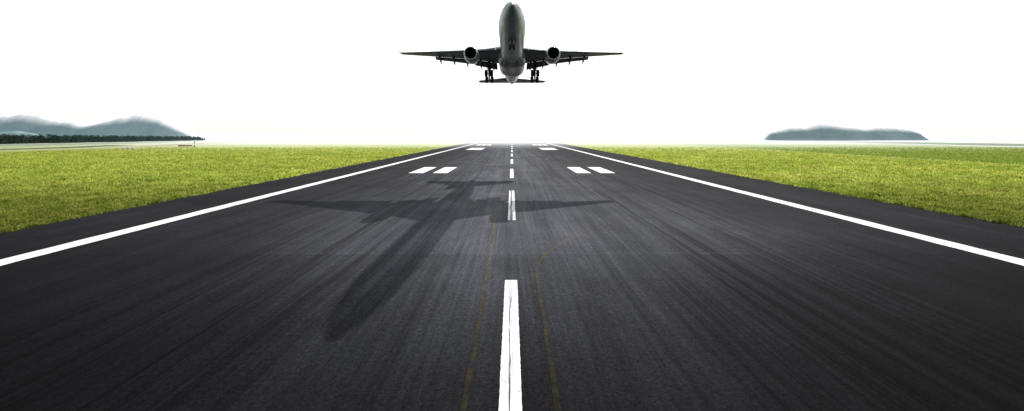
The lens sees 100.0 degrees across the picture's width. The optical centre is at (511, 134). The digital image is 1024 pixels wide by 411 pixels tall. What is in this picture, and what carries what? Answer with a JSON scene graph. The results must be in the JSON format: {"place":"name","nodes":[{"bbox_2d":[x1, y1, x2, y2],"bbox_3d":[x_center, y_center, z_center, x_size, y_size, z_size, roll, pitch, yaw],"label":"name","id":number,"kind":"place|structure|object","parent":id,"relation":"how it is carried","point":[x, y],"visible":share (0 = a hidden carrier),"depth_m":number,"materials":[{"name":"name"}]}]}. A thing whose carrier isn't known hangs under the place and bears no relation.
{"place":"outdoors","nodes":[
{"label":"outdoors","id":0,"kind":"place"},
{"bbox_2d":[0,131,43,136],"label":"hills","id":1,"kind":"structure","parent":0,"point":[15,133],"depth_m":351.69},
{"bbox_2d":[0,145,120,149],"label":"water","id":2,"kind":"structure","parent":0,"point":[60,147],"depth_m":162.79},
{"bbox_2d":[0,113,212,138],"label":"hills","id":3,"kind":"structure","parent":0,"point":[148,125],"depth_m":389.15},
{"bbox_2d":[13,141,264,146],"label":"path","id":4,"kind":"structure","parent":0,"point":[105,144],"depth_m":210.71,"materials":[{"name":"grey"}]},
{"bbox_2d":[5,141,274,150],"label":"path","id":5,"kind":"structure","parent":0,"point":[127,147],"depth_m":175.90,"materials":[{"name":"grey"}]},
{"bbox_2d":[0,135,1023,232],"bbox_3d":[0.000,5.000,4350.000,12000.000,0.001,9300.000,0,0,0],"label":"ground","id":6,"kind":"structure","parent":0,"point":[441,141],"depth_m":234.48,"materials":[{"name":"green plant"}]},
{"bbox_2d":[0,134,205,143],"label":"woodland","id":7,"kind":"object","parent":6,"relation":"on","point":[21,139],"visible":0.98,"depth_m":257.57,"materials":[{"name":"green plant"}]},
{"bbox_2d":[0,141,218,145],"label":"verge","id":8,"kind":"structure","parent":6,"relation":"on","point":[97,143],"depth_m":234.01,"materials":[{"name":"green plant"}]},
{"bbox_2d":[0,136,1023,410],"bbox_3d":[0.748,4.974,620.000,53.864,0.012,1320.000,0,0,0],"label":"runway","id":9,"kind":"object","parent":6,"relation":"on","point":[512,274],"visible":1,"depth_m":13.19,"materials":[{"name":"black asphalt"}]},
{"bbox_2d":[397,1,626,83],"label":"aeroplane","id":10,"kind":"object","parent":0,"point":[511,55],"visible":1,"depth_m":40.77,"materials":[{"name":"grey paint"}]},
{"bbox_2d":[0,0,1023,134],"label":"sky","id":11,"kind":"structure","parent":0,"point":[207,67],"materials":[{"name":"white"}]},
{"bbox_2d":[755,124,932,140],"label":"hills","id":12,"kind":"structure","parent":0,"point":[821,132],"depth_m":343.84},
{"bbox_2d":[712,139,1023,146],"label":"taxiway","id":13,"kind":"structure","parent":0,"point":[896,143],"depth_m":210.71,"materials":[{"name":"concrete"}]},
{"bbox_2d":[727,139,1023,145],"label":"verge","id":14,"kind":"structure","parent":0,"point":[985,144],"depth_m":233.91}
]}

